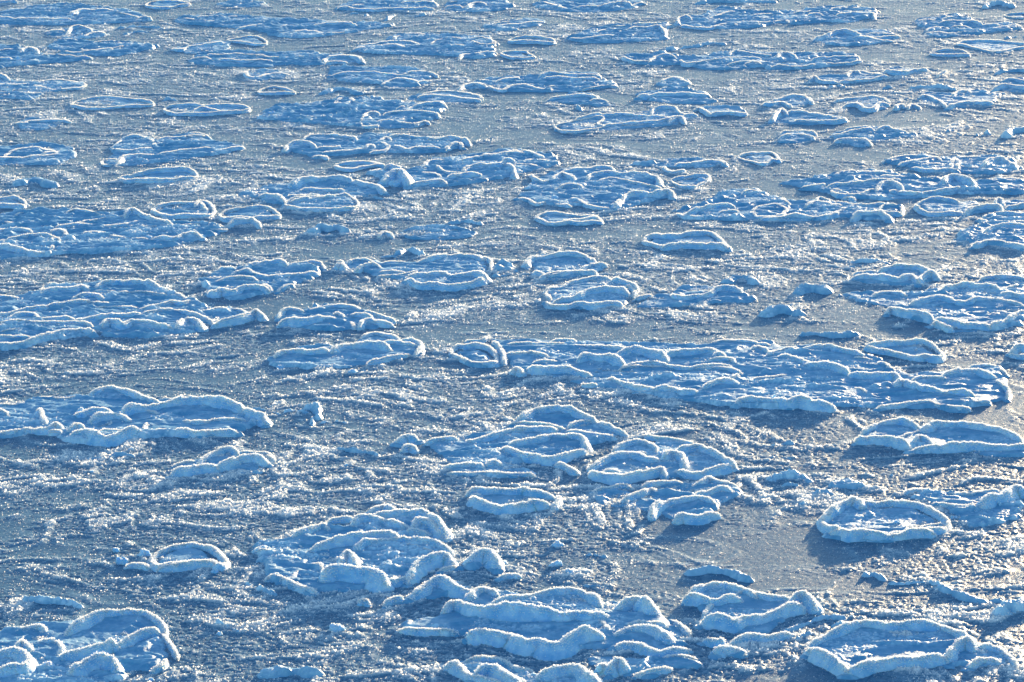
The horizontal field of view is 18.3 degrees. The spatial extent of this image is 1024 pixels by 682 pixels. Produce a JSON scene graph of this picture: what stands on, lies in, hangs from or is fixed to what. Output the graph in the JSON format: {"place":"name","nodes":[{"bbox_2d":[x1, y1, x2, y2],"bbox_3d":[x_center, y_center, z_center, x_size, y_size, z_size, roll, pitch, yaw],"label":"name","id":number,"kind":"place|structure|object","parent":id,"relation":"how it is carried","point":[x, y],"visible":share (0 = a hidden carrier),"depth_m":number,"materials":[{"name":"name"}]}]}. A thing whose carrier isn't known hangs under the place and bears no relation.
{"place":"outdoors","nodes":[
{"label":"outdoors","id":0,"kind":"place"},
{"bbox_2d":[0,0,1023,681],"bbox_3d":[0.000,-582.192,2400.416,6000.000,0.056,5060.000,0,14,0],"label":"slush water","id":1,"kind":"structure","parent":0,"point":[814,558],"depth_m":30.09,"materials":[{"name":"grey ice"}]},
{"bbox_2d":[0,141,76,165],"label":"ice floe","id":2,"kind":"object","parent":1,"relation":"on","point":[38,153],"visible":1,"depth_m":39.54,"materials":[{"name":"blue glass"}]},
{"bbox_2d":[0,73,87,99],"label":"ice floe","id":3,"kind":"object","parent":1,"relation":"on","point":[5,80],"visible":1,"depth_m":44.61,"materials":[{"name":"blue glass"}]},
{"bbox_2d":[16,117,71,129],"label":"ice pancake","id":4,"kind":"object","parent":1,"relation":"on","point":[38,123],"visible":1,"depth_m":41.75,"materials":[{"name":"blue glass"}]},
{"bbox_2d":[0,44,92,67],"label":"ice floe","id":5,"kind":"object","parent":1,"relation":"on","point":[15,55],"visible":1,"depth_m":47.22,"materials":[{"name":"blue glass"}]},
{"bbox_2d":[22,594,83,608],"bbox_3d":[-3.251,1.854,22.579,0.602,0.088,0.269,2,14,10],"label":"slush mound","id":6,"kind":"object","parent":1,"relation":"on","point":[40,599],"visible":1,"depth_m":22.57,"materials":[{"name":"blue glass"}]},
{"bbox_2d":[0,2,152,25],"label":"ice floe","id":7,"kind":"object","parent":1,"relation":"on","point":[61,14],"visible":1,"depth_m":51.57,"materials":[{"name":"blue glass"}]},
{"bbox_2d":[44,24,109,38],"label":"ice floe","id":8,"kind":"object","parent":1,"relation":"on","point":[77,29],"visible":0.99,"depth_m":49.73,"materials":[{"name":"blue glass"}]},
{"bbox_2d":[0,607,180,681],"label":"ice floe","id":9,"kind":"object","parent":1,"relation":"on","point":[92,656],"visible":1,"depth_m":21.52,"materials":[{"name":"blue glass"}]},
{"bbox_2d":[47,36,159,55],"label":"ice floe","id":10,"kind":"object","parent":1,"relation":"on","point":[72,45],"visible":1,"depth_m":48.24,"materials":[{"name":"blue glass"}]},
{"bbox_2d":[70,95,154,109],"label":"ice pancake","id":11,"kind":"object","parent":1,"relation":"on","point":[121,102],"visible":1,"depth_m":43.36,"materials":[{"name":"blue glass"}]},
{"bbox_2d":[0,207,227,259],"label":"ice floe","id":12,"kind":"object","parent":1,"relation":"on","point":[35,237],"visible":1,"depth_m":34.95,"materials":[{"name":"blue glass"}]},
{"bbox_2d":[0,278,268,350],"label":"ice floe","id":13,"kind":"object","parent":1,"relation":"on","point":[48,311],"visible":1,"depth_m":31.12,"materials":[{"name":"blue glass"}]},
{"bbox_2d":[0,385,272,446],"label":"ice floe","id":14,"kind":"object","parent":1,"relation":"on","point":[138,414],"visible":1,"depth_m":27.34,"materials":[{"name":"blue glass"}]},
{"bbox_2d":[119,166,198,183],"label":"ice pancake","id":15,"kind":"object","parent":1,"relation":"on","point":[162,174],"visible":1,"depth_m":38.20,"materials":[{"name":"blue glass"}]},
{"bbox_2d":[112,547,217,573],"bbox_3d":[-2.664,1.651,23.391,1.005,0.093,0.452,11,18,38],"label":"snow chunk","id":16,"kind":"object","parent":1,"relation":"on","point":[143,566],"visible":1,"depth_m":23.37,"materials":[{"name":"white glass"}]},
{"bbox_2d":[99,132,245,166],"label":"ice floe","id":17,"kind":"object","parent":1,"relation":"on","point":[129,150],"visible":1,"depth_m":39.88,"materials":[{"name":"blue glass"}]},
{"bbox_2d":[150,199,215,218],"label":"ice pancake","id":18,"kind":"object","parent":1,"relation":"on","point":[170,211],"visible":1,"depth_m":36.15,"materials":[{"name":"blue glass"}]},
{"bbox_2d":[147,541,230,572],"bbox_3d":[-2.389,1.600,23.561,0.799,0.113,0.805,0,14,0],"label":"ice pancake","id":19,"kind":"object","parent":1,"relation":"on","point":[189,556],"visible":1,"depth_m":23.51,"materials":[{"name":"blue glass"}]},
{"bbox_2d":[170,40,230,53],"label":"ice floe","id":20,"kind":"object","parent":1,"relation":"on","point":[212,45],"visible":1,"depth_m":48.23,"materials":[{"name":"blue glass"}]},
{"bbox_2d":[162,102,251,115],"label":"ice pancake","id":21,"kind":"object","parent":1,"relation":"on","point":[214,109],"visible":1,"depth_m":42.75,"materials":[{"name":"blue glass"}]},
{"bbox_2d":[165,445,275,477],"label":"ice floe","id":22,"kind":"object","parent":1,"relation":"on","point":[210,462],"visible":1,"depth_m":25.96,"materials":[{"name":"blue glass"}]},
{"bbox_2d":[217,205,281,228],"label":"ice pancake","id":23,"kind":"object","parent":1,"relation":"on","point":[244,215],"visible":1,"depth_m":35.76,"materials":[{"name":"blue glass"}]},
{"bbox_2d":[197,258,327,299],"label":"ice floe","id":24,"kind":"object","parent":1,"relation":"on","point":[247,280],"visible":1,"depth_m":32.69,"materials":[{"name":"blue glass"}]},
{"bbox_2d":[243,68,291,80],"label":"ice floe","id":25,"kind":"object","parent":1,"relation":"on","point":[263,75],"visible":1,"depth_m":45.68,"materials":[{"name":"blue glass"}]},
{"bbox_2d":[188,49,365,66],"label":"ice floe","id":26,"kind":"object","parent":1,"relation":"on","point":[238,58],"visible":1,"depth_m":47.12,"materials":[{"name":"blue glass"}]},
{"bbox_2d":[174,13,394,37],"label":"ice floe","id":27,"kind":"object","parent":1,"relation":"on","point":[291,27],"visible":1,"depth_m":50.53,"materials":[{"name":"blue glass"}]},
{"bbox_2d":[257,665,324,678],"bbox_3d":[-1.485,2.204,21.131,0.578,0.099,0.386,0,14,0],"label":"slush mound","id":28,"kind":"object","parent":1,"relation":"on","point":[278,671],"visible":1,"depth_m":21.08,"materials":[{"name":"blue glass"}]},
{"bbox_2d":[252,402,347,425],"bbox_3d":[-1.764,0.619,27.566,1.060,0.107,0.708,13,19,42],"label":"slush mound","id":29,"kind":"object","parent":1,"relation":"on","point":[315,408],"visible":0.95,"depth_m":27.63,"materials":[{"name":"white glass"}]},
{"bbox_2d":[238,174,389,211],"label":"ice floe","id":30,"kind":"object","parent":1,"relation":"on","point":[283,196],"visible":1,"depth_m":37.12,"materials":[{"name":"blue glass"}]},
{"bbox_2d":[274,303,396,330],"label":"ice floe","id":31,"kind":"object","parent":1,"relation":"on","point":[322,317],"visible":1,"depth_m":30.86,"materials":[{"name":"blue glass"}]},
{"bbox_2d":[267,331,425,372],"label":"ice floe","id":32,"kind":"object","parent":1,"relation":"on","point":[375,347],"visible":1,"depth_m":29.58,"materials":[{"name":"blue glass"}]},
{"bbox_2d":[257,95,447,128],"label":"ice floe","id":33,"kind":"object","parent":1,"relation":"on","point":[360,111],"visible":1,"depth_m":42.47,"materials":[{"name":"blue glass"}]},
{"bbox_2d":[251,507,464,596],"bbox_3d":[-1.154,1.535,23.703,1.734,0.171,2.245,0,14,0],"label":"ice floe","id":34,"kind":"object","parent":1,"relation":"on","point":[415,539],"visible":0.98,"depth_m":23.60,"materials":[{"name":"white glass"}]},
{"bbox_2d":[334,160,384,171],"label":"ice pancake","id":35,"kind":"object","parent":1,"relation":"on","point":[354,166],"visible":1,"depth_m":38.83,"materials":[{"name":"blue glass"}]},
{"bbox_2d":[281,132,471,160],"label":"ice floe","id":36,"kind":"object","parent":1,"relation":"on","point":[317,146],"visible":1,"depth_m":40.15,"materials":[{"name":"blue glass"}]},
{"bbox_2d":[326,64,438,87],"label":"ice floe","id":37,"kind":"object","parent":1,"relation":"on","point":[406,76],"visible":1,"depth_m":45.55,"materials":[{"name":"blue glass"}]},
{"bbox_2d":[344,433,424,465],"bbox_3d":[-0.978,0.907,26.387,0.478,0.110,1.092,5,15,20],"label":"snow chunk","id":38,"kind":"object","parent":1,"relation":"on","point":[407,443],"visible":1,"depth_m":26.62,"materials":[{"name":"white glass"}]},
{"bbox_2d":[334,0,438,11],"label":"ice floe","id":39,"kind":"object","parent":1,"relation":"on","point":[367,5],"visible":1,"depth_m":52.75,"materials":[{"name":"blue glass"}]},
{"bbox_2d":[332,253,494,291],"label":"ice floe","id":40,"kind":"object","parent":1,"relation":"on","point":[466,271],"visible":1,"depth_m":33.04,"materials":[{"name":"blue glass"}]},
{"bbox_2d":[350,32,499,59],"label":"ice floe","id":41,"kind":"object","parent":1,"relation":"on","point":[459,46],"visible":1,"depth_m":48.32,"materials":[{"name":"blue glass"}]},
{"bbox_2d":[381,573,471,608],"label":"ice floe","id":42,"kind":"object","parent":1,"relation":"on","point":[437,586],"visible":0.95,"depth_m":22.70,"materials":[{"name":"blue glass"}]},
{"bbox_2d":[377,223,476,239],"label":"ice floe","id":43,"kind":"object","parent":1,"relation":"on","point":[448,234],"visible":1,"depth_m":34.92,"materials":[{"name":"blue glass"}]},
{"bbox_2d":[407,90,483,102],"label":"ice pancake","id":44,"kind":"object","parent":1,"relation":"on","point":[458,96],"visible":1,"depth_m":43.81,"materials":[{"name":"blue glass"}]},
{"bbox_2d":[366,148,560,189],"bbox_3d":[-0.562,-2.123,38.592,3.033,0.172,1.746,-11,18,-38],"label":"ice floe","id":45,"kind":"object","parent":1,"relation":"on","point":[502,163],"visible":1,"depth_m":38.53,"materials":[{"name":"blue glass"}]},
{"bbox_2d":[448,336,500,368],"bbox_3d":[-0.351,0.102,29.697,0.629,0.094,1.275,0,14,0],"label":"ice pancake","id":46,"kind":"object","parent":1,"relation":"on","point":[477,358],"visible":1,"depth_m":29.59,"materials":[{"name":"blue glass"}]},
{"bbox_2d":[443,0,514,11],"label":"ice floe","id":47,"kind":"object","parent":1,"relation":"on","point":[485,5],"visible":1,"depth_m":52.71,"materials":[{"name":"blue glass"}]},
{"bbox_2d":[462,547,521,581],"bbox_3d":[-0.141,1.637,23.346,0.513,0.142,0.799,-7,16,-28],"label":"snow chunk","id":48,"kind":"object","parent":1,"relation":"on","point":[491,561],"visible":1,"depth_m":23.33,"materials":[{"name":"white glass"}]},
{"bbox_2d":[0,0,1023,681],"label":"ice crumbs","id":49,"kind":"object","parent":1,"relation":"on","point":[136,346],"visible":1,"depth_m":29.22,"materials":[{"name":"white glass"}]},
{"bbox_2d":[465,486,562,514],"bbox_3d":[0.010,1.242,24.978,0.954,0.131,0.917,0,14,0],"label":"ice pancake","id":50,"kind":"object","parent":1,"relation":"on","point":[477,499],"visible":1,"depth_m":24.93,"materials":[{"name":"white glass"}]},
{"bbox_2d":[483,18,544,30],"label":"ice floe","id":51,"kind":"object","parent":1,"relation":"on","point":[511,24],"visible":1,"depth_m":50.60,"materials":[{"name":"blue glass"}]},
{"bbox_2d":[442,654,602,681],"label":"ice floe","id":52,"kind":"object","parent":1,"relation":"on","point":[483,668],"visible":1,"depth_m":21.01,"materials":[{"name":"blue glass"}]},
{"bbox_2d":[422,403,628,477],"bbox_3d":[0.099,0.830,26.639,1.704,0.139,2.429,5,15,21],"label":"ice floe","id":53,"kind":"object","parent":1,"relation":"on","point":[539,429],"visible":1,"depth_m":26.58,"materials":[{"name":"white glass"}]},
{"bbox_2d":[456,71,618,92],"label":"ice floe","id":54,"kind":"object","parent":1,"relation":"on","point":[576,80],"visible":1,"depth_m":44.91,"materials":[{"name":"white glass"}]},
{"bbox_2d":[395,586,693,660],"bbox_3d":[0.225,1.927,22.073,2.212,0.188,1.766,0,14,0],"label":"ice floe","id":55,"kind":"object","parent":1,"relation":"on","point":[549,624],"visible":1,"depth_m":22.02,"materials":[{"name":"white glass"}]},
{"bbox_2d":[520,250,609,281],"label":"ice floe","id":56,"kind":"object","parent":1,"relation":"on","point":[571,259],"visible":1,"depth_m":33.31,"materials":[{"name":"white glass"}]},
{"bbox_2d":[534,211,603,226],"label":"ice pancake","id":57,"kind":"object","parent":1,"relation":"on","point":[550,219],"visible":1,"depth_m":35.62,"materials":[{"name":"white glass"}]},
{"bbox_2d":[546,91,611,106],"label":"ice floe","id":58,"kind":"object","parent":1,"relation":"on","point":[574,97],"visible":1,"depth_m":43.63,"materials":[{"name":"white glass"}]},
{"bbox_2d":[532,0,646,12],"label":"ice floe","id":59,"kind":"object","parent":1,"relation":"on","point":[588,6],"visible":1,"depth_m":52.76,"materials":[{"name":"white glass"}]},
{"bbox_2d":[541,275,639,309],"bbox_3d":[0.807,-0.506,32.109,1.184,0.125,1.682,0,14,0],"label":"ice pancake","id":60,"kind":"object","parent":1,"relation":"on","point":[591,295],"visible":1,"depth_m":31.97,"materials":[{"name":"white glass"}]},
{"bbox_2d":[512,165,676,209],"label":"ice floe","id":61,"kind":"object","parent":1,"relation":"on","point":[575,184],"visible":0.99,"depth_m":37.36,"materials":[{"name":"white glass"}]},
{"bbox_2d":[565,21,673,42],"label":"ice floe","id":62,"kind":"object","parent":1,"relation":"on","point":[635,32],"visible":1,"depth_m":49.59,"materials":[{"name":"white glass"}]},
{"bbox_2d":[553,105,697,133],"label":"ice floe","id":63,"kind":"object","parent":1,"relation":"on","point":[615,120],"visible":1,"depth_m":41.95,"materials":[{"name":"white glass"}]},
{"bbox_2d":[587,654,703,679],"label":"ice floe","id":64,"kind":"object","parent":1,"relation":"on","point":[647,667],"visible":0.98,"depth_m":21.18,"materials":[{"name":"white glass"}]},
{"bbox_2d":[586,433,739,484],"bbox_3d":[1.235,0.959,26.135,1.420,0.130,1.654,0,14,0],"label":"ice floe","id":65,"kind":"object","parent":1,"relation":"on","point":[615,470],"visible":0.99,"depth_m":26.02,"materials":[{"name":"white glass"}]},
{"bbox_2d":[589,475,742,525],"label":"ice floe","id":66,"kind":"object","parent":1,"relation":"on","point":[700,507],"visible":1,"depth_m":25.01,"materials":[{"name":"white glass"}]},
{"bbox_2d":[633,86,717,103],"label":"ice floe","id":67,"kind":"object","parent":1,"relation":"on","point":[679,95],"visible":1,"depth_m":43.81,"materials":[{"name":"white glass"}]},
{"bbox_2d":[630,156,728,167],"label":"ice floe","id":68,"kind":"object","parent":1,"relation":"on","point":[697,161],"visible":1,"depth_m":38.94,"materials":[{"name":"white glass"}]},
{"bbox_2d":[641,230,732,252],"bbox_3d":[1.895,-1.085,34.493,1.139,0.112,1.100,0,14,0],"label":"ice pancake","id":69,"kind":"object","parent":1,"relation":"on","point":[696,240],"visible":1,"depth_m":34.53,"materials":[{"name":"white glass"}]},
{"bbox_2d":[662,166,711,189],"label":"ice pancake","id":70,"kind":"object","parent":1,"relation":"on","point":[696,181],"visible":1,"depth_m":37.95,"materials":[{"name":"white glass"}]},
{"bbox_2d":[631,284,756,307],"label":"ice floe","id":71,"kind":"object","parent":1,"relation":"on","point":[680,296],"visible":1,"depth_m":31.83,"materials":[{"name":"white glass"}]},
{"bbox_2d":[683,565,754,582],"bbox_3d":[1.529,1.696,23.230,0.700,0.085,0.356,5,15,19],"label":"slush mound","id":72,"kind":"object","parent":1,"relation":"on","point":[738,575],"visible":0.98,"depth_m":23.21,"materials":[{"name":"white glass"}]},
{"bbox_2d":[693,104,748,116],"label":"ice pancake","id":73,"kind":"object","parent":1,"relation":"on","point":[716,111],"visible":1,"depth_m":42.69,"materials":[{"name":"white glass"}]},
{"bbox_2d":[621,49,862,69],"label":"ice floe","id":74,"kind":"object","parent":1,"relation":"on","point":[748,59],"visible":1,"depth_m":46.96,"materials":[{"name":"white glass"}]},
{"bbox_2d":[696,630,797,660],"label":"ice floe","id":75,"kind":"object","parent":1,"relation":"on","point":[721,649],"visible":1,"depth_m":21.67,"materials":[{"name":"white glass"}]},
{"bbox_2d":[491,338,1012,412],"bbox_3d":[2.160,0.269,28.917,4.880,0.147,2.902,0,14,0],"label":"ice floe","id":76,"kind":"object","parent":1,"relation":"on","point":[834,374],"visible":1,"depth_m":28.79,"materials":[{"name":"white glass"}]},
{"bbox_2d":[679,580,824,633],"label":"ice floe","id":77,"kind":"object","parent":1,"relation":"on","point":[733,608],"visible":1,"depth_m":22.41,"materials":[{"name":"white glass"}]},
{"bbox_2d":[737,151,781,165],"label":"ice pancake","id":78,"kind":"object","parent":1,"relation":"on","point":[766,160],"visible":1,"depth_m":39.31,"materials":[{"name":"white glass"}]},
{"bbox_2d":[673,5,880,29],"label":"ice floe","id":79,"kind":"object","parent":1,"relation":"on","point":[734,17],"visible":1,"depth_m":51.39,"materials":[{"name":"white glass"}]},
{"bbox_2d":[758,304,806,317],"bbox_3d":[2.655,-0.293,31.258,0.614,0.117,0.422,0,14,0],"label":"slush mound","id":80,"kind":"object","parent":1,"relation":"on","point":[771,311],"visible":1,"depth_m":31.21,"materials":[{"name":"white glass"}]},
{"bbox_2d":[762,93,813,107],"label":"ice pancake","id":81,"kind":"object","parent":1,"relation":"on","point":[783,101],"visible":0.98,"depth_m":43.41,"materials":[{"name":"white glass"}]},
{"bbox_2d":[673,188,905,222],"bbox_3d":[3.206,-1.501,36.151,2.620,0.128,2.018,7,15,27],"label":"ice floe","id":82,"kind":"object","parent":1,"relation":"on","point":[723,204],"visible":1,"depth_m":36.15,"materials":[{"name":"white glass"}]},
{"bbox_2d":[765,469,813,486],"bbox_3d":[2.221,1.103,25.587,0.470,0.111,0.519,-13,19,-42],"label":"slush mound","id":83,"kind":"object","parent":1,"relation":"on","point":[792,474],"visible":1,"depth_m":25.61,"materials":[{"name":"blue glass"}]},
{"bbox_2d":[777,130,817,143],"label":"ice floe","id":84,"kind":"object","parent":1,"relation":"on","point":[797,136],"visible":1,"depth_m":40.75,"materials":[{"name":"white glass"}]},
{"bbox_2d":[768,107,848,124],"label":"ice floe","id":85,"kind":"object","parent":1,"relation":"on","point":[797,116],"visible":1,"depth_m":42.05,"materials":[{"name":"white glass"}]},
{"bbox_2d":[783,613,846,638],"bbox_3d":[2.091,1.990,22.058,0.370,0.073,0.757,12,18,40],"label":"slush mound","id":86,"kind":"object","parent":1,"relation":"on","point":[840,618],"visible":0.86,"depth_m":22.11,"materials":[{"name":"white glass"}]},
{"bbox_2d":[808,70,889,83],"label":"ice pancake","id":87,"kind":"object","parent":1,"relation":"on","point":[856,77],"visible":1,"depth_m":45.36,"materials":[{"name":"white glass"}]},
{"bbox_2d":[813,28,900,45],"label":"ice floe","id":88,"kind":"object","parent":1,"relation":"on","point":[871,36],"visible":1,"depth_m":49.17,"materials":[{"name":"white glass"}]},
{"bbox_2d":[833,95,890,112],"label":"ice pancake","id":89,"kind":"object","parent":1,"relation":"on","point":[874,105],"visible":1,"depth_m":43.17,"materials":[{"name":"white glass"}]},
{"bbox_2d":[828,125,916,146],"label":"ice floe","id":90,"kind":"object","parent":1,"relation":"on","point":[859,136],"visible":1,"depth_m":40.82,"materials":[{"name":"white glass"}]},
{"bbox_2d":[815,496,952,542],"bbox_3d":[2.874,1.366,24.488,1.232,0.124,1.227,0,14,0],"label":"ice pancake","id":91,"kind":"object","parent":1,"relation":"on","point":[851,519],"visible":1,"depth_m":24.45,"materials":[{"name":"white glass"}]},
{"bbox_2d":[846,263,940,287],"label":"ice floe","id":92,"kind":"object","parent":1,"relation":"on","point":[889,275],"visible":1,"depth_m":32.67,"materials":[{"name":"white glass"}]},
{"bbox_2d":[780,168,1023,200],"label":"ice floe","id":93,"kind":"object","parent":1,"relation":"on","point":[880,185],"visible":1,"depth_m":37.55,"materials":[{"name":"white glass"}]},
{"bbox_2d":[862,338,945,363],"bbox_3d":[3.674,0.100,29.683,0.898,0.105,0.924,0,14,0],"label":"ice pancake","id":94,"kind":"object","parent":1,"relation":"on","point":[890,347],"visible":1,"depth_m":29.73,"materials":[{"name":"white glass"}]},
{"bbox_2d":[799,618,1018,679],"bbox_3d":[2.671,2.071,21.584,1.664,0.141,1.268,0,14,0],"label":"ice floe","id":95,"kind":"object","parent":1,"relation":"on","point":[854,649],"visible":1,"depth_m":21.53,"materials":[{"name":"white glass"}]},
{"bbox_2d":[839,274,1023,332],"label":"ice floe","id":96,"kind":"object","parent":1,"relation":"on","point":[974,309],"visible":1,"depth_m":31.58,"materials":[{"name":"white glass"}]},
{"bbox_2d":[851,416,1023,456],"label":"ice floe","id":97,"kind":"object","parent":1,"relation":"on","point":[893,433],"visible":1,"depth_m":26.72,"materials":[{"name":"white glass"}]},
{"bbox_2d":[881,153,1022,174],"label":"ice floe","id":98,"kind":"object","parent":1,"relation":"on","point":[990,164],"visible":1,"depth_m":38.88,"materials":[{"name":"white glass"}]},
{"bbox_2d":[912,196,1004,216],"bbox_3d":[5.109,-1.545,36.354,1.188,0.117,1.187,0,14,0],"label":"ice pancake","id":99,"kind":"object","parent":1,"relation":"on","point":[934,206],"visible":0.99,"depth_m":36.24,"materials":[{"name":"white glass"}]},
{"bbox_2d":[917,89,1004,110],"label":"ice floe","id":100,"kind":"object","parent":1,"relation":"on","point":[948,101],"visible":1,"depth_m":43.69,"materials":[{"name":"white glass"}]},
{"bbox_2d":[903,484,1023,527],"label":"ice floe","id":101,"kind":"object","parent":1,"relation":"on","point":[1000,506],"visible":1,"depth_m":24.83,"materials":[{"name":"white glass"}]},
{"bbox_2d":[914,13,1023,37],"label":"ice floe","id":102,"kind":"object","parent":1,"relation":"on","point":[950,25],"visible":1,"depth_m":50.38,"materials":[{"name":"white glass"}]},
{"bbox_2d":[934,583,1023,615],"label":"slush mound","id":103,"kind":"object","parent":1,"relation":"on","point":[1003,607],"visible":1,"depth_m":22.55,"materials":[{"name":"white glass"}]},
{"bbox_2d":[953,211,1023,250],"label":"ice floe","id":104,"kind":"object","parent":1,"relation":"on","point":[1006,229],"visible":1,"depth_m":34.90,"materials":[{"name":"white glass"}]},
{"bbox_2d":[956,39,1023,52],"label":"ice pancake","id":105,"kind":"object","parent":1,"relation":"on","point":[991,45],"visible":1,"depth_m":48.48,"materials":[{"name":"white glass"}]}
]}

